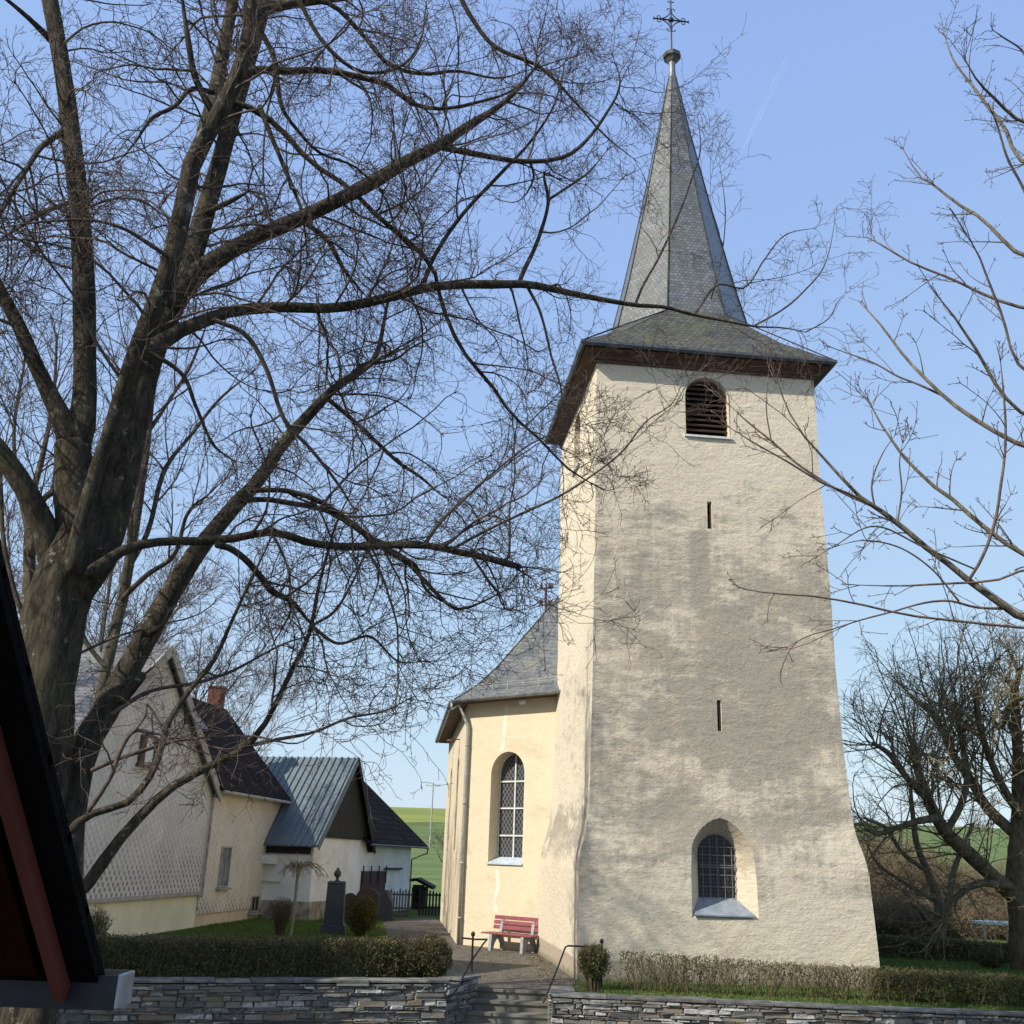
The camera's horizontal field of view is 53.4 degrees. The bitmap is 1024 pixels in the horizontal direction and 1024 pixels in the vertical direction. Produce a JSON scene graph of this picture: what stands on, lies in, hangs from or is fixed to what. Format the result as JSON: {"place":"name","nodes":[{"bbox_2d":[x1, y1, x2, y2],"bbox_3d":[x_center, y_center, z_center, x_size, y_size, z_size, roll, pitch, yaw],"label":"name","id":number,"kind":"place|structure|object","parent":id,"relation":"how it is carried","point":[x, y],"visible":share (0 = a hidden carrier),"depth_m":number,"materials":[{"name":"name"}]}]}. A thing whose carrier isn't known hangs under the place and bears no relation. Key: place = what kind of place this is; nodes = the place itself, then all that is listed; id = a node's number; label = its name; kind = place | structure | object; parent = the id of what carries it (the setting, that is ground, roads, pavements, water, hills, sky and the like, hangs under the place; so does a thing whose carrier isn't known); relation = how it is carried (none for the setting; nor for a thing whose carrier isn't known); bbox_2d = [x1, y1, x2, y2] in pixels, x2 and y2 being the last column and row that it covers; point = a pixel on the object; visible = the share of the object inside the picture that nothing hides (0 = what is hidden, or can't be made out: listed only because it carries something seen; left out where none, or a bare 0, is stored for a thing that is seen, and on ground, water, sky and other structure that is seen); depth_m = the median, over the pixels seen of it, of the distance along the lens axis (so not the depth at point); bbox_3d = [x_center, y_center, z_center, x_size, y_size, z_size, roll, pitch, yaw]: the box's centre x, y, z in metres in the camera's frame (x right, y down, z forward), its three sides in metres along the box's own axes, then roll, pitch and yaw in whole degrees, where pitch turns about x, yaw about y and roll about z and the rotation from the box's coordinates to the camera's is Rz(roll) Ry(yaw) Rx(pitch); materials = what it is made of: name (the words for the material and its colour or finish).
{"place":"outdoors","nodes":[
{"label":"outdoors","id":0,"kind":"place"},
{"bbox_2d":[381,917,575,989],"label":"path","id":1,"kind":"structure","parent":0,"point":[414,926],"depth_m":24.52,"materials":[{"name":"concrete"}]},
{"bbox_2d":[481,915,538,953],"bbox_3d":[-0.001,11.517,27.753,1.750,0.900,0.620,-13,-24,37],"label":"park bench","id":2,"kind":"object","parent":1,"relation":"on","point":[499,936],"visible":0.83,"depth_m":27.83,"materials":[{"name":"red wood"}]},
{"bbox_2d":[114,925,1018,1010],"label":"leaf litter","id":3,"kind":"object","parent":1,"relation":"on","point":[548,974],"visible":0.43,"depth_m":20.64,"materials":[{"name":"brown plant"}]},
{"bbox_2d":[0,0,1023,827],"label":"sky","id":4,"kind":"structure","parent":0,"point":[817,88],"materials":[{"name":"blue"}]},
{"bbox_2d":[108,807,1023,1010],"bbox_3d":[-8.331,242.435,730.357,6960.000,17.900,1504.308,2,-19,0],"label":"ground","id":5,"kind":"structure","parent":0,"point":[428,867],"depth_m":139.59,"materials":[{"name":"green plant"}]},
{"bbox_2d":[0,232,122,614],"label":"young tree","id":6,"kind":"object","parent":5,"relation":"on","point":[29,556],"visible":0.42,"depth_m":16.82,"materials":[{"name":"brown plant"}]},
{"bbox_2d":[90,904,116,936],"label":"bare shrub","id":7,"kind":"object","parent":5,"relation":"on","point":[98,921],"visible":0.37,"depth_m":20.77,"materials":[{"name":"green plant"}]},
{"bbox_2d":[3,489,233,734],"bbox_3d":[-14.313,4.651,28.535,11.699,13.675,12.741,8,-20,-16],"label":"bare tree","id":8,"kind":"object","parent":5,"relation":"on","point":[145,609],"visible":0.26,"depth_m":31.21,"materials":[{"name":"brown plant"}]},
{"bbox_2d":[38,163,276,879],"bbox_3d":[-6.662,-0.786,18.783,4.876,14.716,4.314,2,-19,0],"label":"young tree","id":9,"kind":"object","parent":5,"relation":"on","point":[126,590],"visible":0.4,"depth_m":18.90,"materials":[{"name":"brown plant"}]},
{"bbox_2d":[7,492,316,805],"bbox_3d":[-12.020,6.235,33.294,10.329,13.895,11.610,19,-25,-41],"label":"bare tree","id":10,"kind":"object","parent":5,"relation":"on","point":[105,606],"visible":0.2,"depth_m":32.62,"materials":[{"name":"brown plant"}]},
{"bbox_2d":[74,644,291,937],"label":"village house","id":11,"kind":"structure","parent":5,"relation":"on","point":[165,869],"depth_m":30.91,"materials":[{"name":"white paint"}]},
{"bbox_2d":[136,734,159,769],"bbox_3d":[-10.370,6.865,29.150,0.090,0.914,1.389,0,-19,6],"label":"window","id":12,"kind":"structure","parent":11,"relation":"in","point":[147,756],"depth_m":28.95,"materials":[{"name":"white paint"}]},
{"bbox_2d":[215,846,232,889],"bbox_3d":[-9.751,12.138,34.691,0.140,1.392,1.023,-1,-19,8],"label":"window","id":13,"kind":"structure","parent":11,"relation":"in","point":[226,852],"depth_m":34.69,"materials":[{"name":"grey glass"}]},
{"bbox_2d":[248,895,261,914],"bbox_3d":[-9.367,14.382,37.227,0.140,0.644,0.934,-1,-19,8],"label":"window","id":14,"kind":"structure","parent":11,"relation":"in","point":[254,906],"depth_m":37.22,"materials":[{"name":"white wood"}]},
{"bbox_2d":[90,602,320,756],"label":"bare tree","id":15,"kind":"object","parent":5,"relation":"on","point":[257,695],"visible":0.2,"depth_m":56.33,"materials":[{"name":"brown plant"}]},
{"bbox_2d":[95,929,399,980],"bbox_3d":[-5.676,8.093,18.497,7.804,0.886,1.223,8,-20,-18],"label":"hedge","id":16,"kind":"object","parent":5,"relation":"on","point":[187,960],"visible":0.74,"depth_m":18.55,"materials":[{"name":"green plant"}]},
{"bbox_2d":[59,973,480,1023],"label":"retaining wall","id":17,"kind":"structure","parent":5,"relation":"on","point":[269,1000],"depth_m":17.86,"materials":[{"name":"stone"}]},
{"bbox_2d":[268,895,292,934],"bbox_3d":[-6.925,12.099,30.530,0.878,1.186,0.861,2,-19,0],"label":"bare shrub","id":18,"kind":"object","parent":5,"relation":"on","point":[280,919],"visible":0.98,"depth_m":30.40,"materials":[{"name":"brown plant"}]},
{"bbox_2d":[275,853,329,936],"bbox_3d":[-6.281,11.385,30.238,1.579,2.426,2.100,9,-20,-19],"label":"weeping tree","id":19,"kind":"object","parent":5,"relation":"on","point":[297,867],"visible":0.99,"depth_m":30.34,"materials":[{"name":"brown plant"}]},
{"bbox_2d":[258,731,375,920],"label":"metal roof barn","id":20,"kind":"structure","parent":5,"relation":"on","point":[323,817],"depth_m":39.79,"materials":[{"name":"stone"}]},
{"bbox_2d":[320,868,345,934],"bbox_3d":[-5.569,12.256,32.112,0.777,1.950,0.598,4,-19,-5],"label":"monument","id":21,"kind":"object","parent":5,"relation":"on","point":[334,909],"visible":0.98,"depth_m":31.85,"materials":[{"name":"stone"}]},
{"bbox_2d":[344,893,355,918],"bbox_3d":[-6.239,15.146,39.102,0.710,0.945,0.300,3,-19,-4],"label":"headstone","id":22,"kind":"object","parent":5,"relation":"on","point":[349,896],"visible":0.31,"depth_m":39.09,"materials":[{"name":"brown stone"}]},
{"bbox_2d":[344,894,379,936],"bbox_3d":[-4.572,12.302,30.996,1.069,1.256,1.037,2,-19,0],"label":"conifer shrub","id":23,"kind":"object","parent":5,"relation":"on","point":[362,916],"visible":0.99,"depth_m":30.79,"materials":[{"name":"green plant"}]},
{"bbox_2d":[356,888,378,911],"bbox_3d":[-5.574,15.050,39.062,1.010,1.144,0.300,3,-19,-4],"label":"headstone","id":24,"kind":"object","parent":5,"relation":"on","point":[372,893],"visible":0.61,"depth_m":39.10,"materials":[{"name":"brown stone"}]},
{"bbox_2d":[376,890,393,920],"bbox_3d":[-4.839,15.086,39.025,0.660,1.100,0.300,3,-19,-4],"label":"headstone","id":25,"kind":"object","parent":5,"relation":"on","point":[385,905],"visible":0.88,"depth_m":38.93,"materials":[{"name":"stone"}]},
{"bbox_2d":[371,888,412,916],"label":"picket fence","id":26,"kind":"object","parent":5,"relation":"on","point":[399,907],"visible":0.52,"depth_m":41.73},
{"bbox_2d":[360,781,428,910],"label":"tiled barn","id":27,"kind":"structure","parent":5,"relation":"on","point":[397,838],"depth_m":46.54,"materials":[{"name":"tile"}]},
{"bbox_2d":[360,866,386,899],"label":"door","id":28,"kind":"structure","parent":27,"relation":"in","point":[376,880],"depth_m":43.57,"materials":[{"name":"brown wood"}]},
{"bbox_2d":[383,930,422,977],"bbox_3d":[-2.051,8.570,19.461,0.858,1.044,0.858,-16,-26,42],"label":"twiggy shrub","id":29,"kind":"object","parent":5,"relation":"on","point":[406,963],"visible":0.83,"depth_m":19.30,"materials":[{"name":"green plant"}]},
{"bbox_2d":[409,877,435,908],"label":"garden shed","id":30,"kind":"structure","parent":5,"relation":"on","point":[426,885],"depth_m":48.63,"materials":[{"name":"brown wood"}]},
{"bbox_2d":[418,889,440,914],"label":"picket fence","id":31,"kind":"object","parent":5,"relation":"on","point":[426,906],"visible":0.63,"depth_m":43.59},
{"bbox_2d":[426,783,439,846],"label":"power pole","id":32,"kind":"object","parent":5,"relation":"on","point":[433,785],"visible":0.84,"depth_m":158.15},
{"bbox_2d":[412,929,458,977],"bbox_3d":[-1.549,8.618,19.612,0.922,1.082,0.917,14,-22,-32],"label":"round shrub","id":33,"kind":"object","parent":5,"relation":"on","point":[435,947],"visible":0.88,"depth_m":19.40,"materials":[{"name":"green plant"}]},
{"bbox_2d":[426,825,444,861],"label":"tree","id":34,"kind":"object","parent":5,"relation":"on","point":[442,843],"visible":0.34,"depth_m":112.51,"materials":[{"name":"green plant"}]},
{"bbox_2d":[435,596,560,951],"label":"church nave","id":35,"kind":"structure","parent":5,"relation":"on","point":[500,777],"depth_m":30.08,"materials":[{"name":"paint"}]},
{"bbox_2d":[446,739,459,742],"bbox_3d":[-2.015,7.763,34.496,0.450,0.150,0.294,12,-21,-28],"label":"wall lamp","id":36,"kind":"object","parent":35,"relation":"attached to","point":[450,740],"visible":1,"depth_m":34.38,"materials":[{"name":"metal"}]},
{"bbox_2d":[486,753,523,864],"bbox_3d":[-0.043,8.630,29.726,1.300,3.176,0.470,-13,-24,37],"label":"window","id":37,"kind":"structure","parent":35,"relation":"in","point":[511,786],"depth_m":29.95,"materials":[{"name":"white glass"}]},
{"bbox_2d":[519,700,526,704],"bbox_3d":[0.343,5.620,30.087,0.170,0.144,0.262,-13,-24,37],"label":"eave lamp","id":38,"kind":"object","parent":35,"relation":"attached to","point":[521,702],"visible":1,"depth_m":29.99,"materials":[{"name":"white paint"}]},
{"bbox_2d":[540,582,552,611],"bbox_3d":[1.446,3.852,34.454,1.189,2.877,0.304,15,-23,-34],"label":"roof mast","id":39,"kind":"object","parent":35,"relation":"attached to","point":[545,608],"visible":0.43,"depth_m":34.56,"materials":[{"name":"metal"}]},
{"bbox_2d":[270,585,558,698],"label":"overhead wires","id":40,"kind":"object","parent":39,"relation":"attached to","point":[414,652],"visible":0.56,"depth_m":38.60,"materials":[{"name":"metal"}]},
{"bbox_2d":[460,987,548,1023],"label":"stone steps","id":41,"kind":"structure","parent":5,"relation":"on","point":[508,1006],"depth_m":19.34,"materials":[{"name":"stone"}]},
{"bbox_2d":[439,931,487,998],"bbox_3d":[-0.852,8.552,19.316,0.621,1.082,1.853,-1,-19,9],"label":"handrail","id":42,"kind":"object","parent":41,"relation":"on","point":[472,956],"visible":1,"depth_m":19.44,"materials":[{"name":"metal"}]},
{"bbox_2d":[103,917,1023,1011],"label":"grass","id":43,"kind":"structure","parent":5,"relation":"on","point":[252,922],"depth_m":25.41,"materials":[{"name":"green plant"}]},
{"bbox_2d":[542,939,603,1002],"bbox_3d":[1.137,8.790,19.578,0.211,0.985,2.409,-10,-22,31],"label":"handrail","id":44,"kind":"object","parent":5,"relation":"on","point":[601,942],"visible":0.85,"depth_m":19.27,"materials":[{"name":"metal"}]},
{"bbox_2d":[577,939,612,991],"bbox_3d":[1.649,8.969,20.123,0.807,0.957,0.759,2,-19,0],"label":"round shrub","id":45,"kind":"object","parent":5,"relation":"on","point":[594,957],"visible":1,"depth_m":19.97,"materials":[{"name":"green plant"}]},
{"bbox_2d":[536,0,879,987],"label":"church tower","id":46,"kind":"structure","parent":5,"relation":"on","point":[700,800],"depth_m":24.56,"materials":[{"name":"paint"}]},
{"bbox_2d":[694,834,755,917],"bbox_3d":[4.630,8.079,22.709,1.380,1.745,0.650,4,-19,-5],"label":"window","id":47,"kind":"structure","parent":46,"relation":"in","point":[715,854],"depth_m":22.95,"materials":[{"name":"black glass"}]},
{"bbox_2d":[611,948,877,1000],"bbox_3d":[4.537,9.126,20.074,5.209,0.862,1.196,2,-19,0],"label":"hedge","id":48,"kind":"object","parent":5,"relation":"on","point":[819,972],"visible":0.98,"depth_m":20.02,"materials":[{"name":"green plant"}]},
{"bbox_2d":[547,986,1023,1023],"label":"retaining wall","id":49,"kind":"structure","parent":5,"relation":"on","point":[568,1005],"depth_m":18.40,"materials":[{"name":"stone"}]},
{"bbox_2d":[859,833,911,894],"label":"thicket shrub","id":50,"kind":"object","parent":5,"relation":"on","point":[879,855],"visible":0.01,"depth_m":54.31,"materials":[{"name":"brown plant"}]},
{"bbox_2d":[857,833,925,909],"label":"thicket shrub","id":51,"kind":"object","parent":5,"relation":"on","point":[884,880],"visible":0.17,"depth_m":49.97,"materials":[{"name":"brown plant"}]},
{"bbox_2d":[871,887,928,935],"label":"thicket shrub","id":52,"kind":"object","parent":5,"relation":"on","point":[881,930],"visible":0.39,"depth_m":40.96,"materials":[{"name":"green plant"}]},
{"bbox_2d":[859,827,940,870],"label":"thicket shrub","id":53,"kind":"object","parent":5,"relation":"on","point":[893,846],"depth_m":57.82,"materials":[{"name":"brown plant"}]},
{"bbox_2d":[862,832,964,906],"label":"thicket shrub","id":54,"kind":"object","parent":5,"relation":"on","point":[936,878],"visible":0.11,"depth_m":52.16,"materials":[{"name":"brown plant"}]},
{"bbox_2d":[873,887,972,936],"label":"thicket shrub","id":55,"kind":"object","parent":5,"relation":"on","point":[905,910],"visible":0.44,"depth_m":40.99,"materials":[{"name":"brown plant"}]},
{"bbox_2d":[850,760,1007,947],"bbox_3d":[14.119,11.725,34.235,6.622,6.889,3.975,2,-19,0],"label":"orchard tree","id":56,"kind":"object","parent":5,"relation":"on","point":[940,905],"visible":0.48,"depth_m":34.26,"materials":[{"name":"brown plant"}]},
{"bbox_2d":[839,591,1023,970],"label":"pollard tree","id":57,"kind":"object","parent":5,"relation":"on","point":[1009,887],"visible":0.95,"depth_m":28.01,"materials":[{"name":"brown plant"}]},
{"bbox_2d":[882,846,985,904],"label":"thicket shrub","id":58,"kind":"object","parent":5,"relation":"on","point":[933,868],"visible":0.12,"depth_m":52.75,"materials":[{"name":"brown plant"}]},
{"bbox_2d":[876,934,1009,962],"bbox_3d":[11.559,12.885,30.215,7.241,0.798,1.205,-2,-19,12],"label":"hedge","id":59,"kind":"object","parent":5,"relation":"on","point":[882,939],"visible":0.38,"depth_m":29.93,"materials":[{"name":"green plant"}]},
{"bbox_2d":[867,965,1023,1007],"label":"hedge","id":60,"kind":"object","parent":5,"relation":"on","point":[885,977],"visible":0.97,"depth_m":19.73,"materials":[{"name":"green plant"}]},
{"bbox_2d":[893,890,1002,939],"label":"thicket shrub","id":61,"kind":"object","parent":5,"relation":"on","point":[962,919],"visible":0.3,"depth_m":40.60,"materials":[{"name":"brown plant"}]},
{"bbox_2d":[924,891,1008,939],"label":"thicket shrub","id":62,"kind":"object","parent":5,"relation":"on","point":[989,926],"visible":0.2,"depth_m":40.58,"materials":[{"name":"brown plant"}]},
{"bbox_2d":[934,861,1006,908],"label":"thicket shrub","id":63,"kind":"object","parent":5,"relation":"on","point":[976,876],"visible":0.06,"depth_m":53.56,"materials":[{"name":"brown plant"}]},
{"bbox_2d":[948,857,1005,902],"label":"thicket shrub","id":64,"kind":"object","parent":5,"relation":"on","point":[1000,862],"depth_m":56.17,"materials":[{"name":"brown plant"}]},
{"bbox_2d":[955,890,1008,940],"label":"thicket shrub","id":65,"kind":"object","parent":5,"relation":"on","point":[1001,919],"visible":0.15,"depth_m":40.69,"materials":[{"name":"brown plant"}]},
{"bbox_2d":[967,863,1006,910],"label":"thicket shrub","id":66,"kind":"object","parent":5,"relation":"on","point":[999,868],"visible":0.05,"depth_m":54.26,"materials":[{"name":"brown plant"}]},
{"bbox_2d":[971,920,1008,943],"bbox_3d":[16.891,14.744,35.481,1.300,0.874,0.900,2,-19,0],"label":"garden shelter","id":67,"kind":"object","parent":5,"relation":"on","point":[975,922],"visible":0.66,"depth_m":35.38,"materials":[{"name":"white paint"}]},
{"bbox_2d":[976,946,1005,968],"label":"round shrub","id":68,"kind":"object","parent":5,"relation":"on","point":[989,957],"visible":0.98,"depth_m":27.57,"materials":[{"name":"green plant"}]},
{"label":"street","id":69,"kind":"structure","parent":0,"visible":0},
{"bbox_2d":[0,544,134,1010],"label":"porch roof","id":70,"kind":"structure","parent":69,"relation":"on","point":[50,956],"depth_m":3.05,"materials":[{"name":"wood"}]},
{"bbox_2d":[16,200,545,1023],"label":"linden tree","id":71,"kind":"object","parent":69,"relation":"on","point":[126,678],"visible":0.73,"depth_m":11.90,"materials":[{"name":"brown plant"}]},
{"bbox_2d":[0,0,898,1023],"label":"linden tree","id":72,"kind":"object","parent":69,"relation":"on","point":[78,546],"visible":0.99,"depth_m":12.55,"materials":[{"name":"brown plant"}]},
{"bbox_2d":[703,0,1023,685],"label":"walnut tree","id":73,"kind":"object","parent":69,"relation":"on","point":[1000,603],"visible":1,"depth_m":8.96,"materials":[{"name":"brown plant"}]}
]}

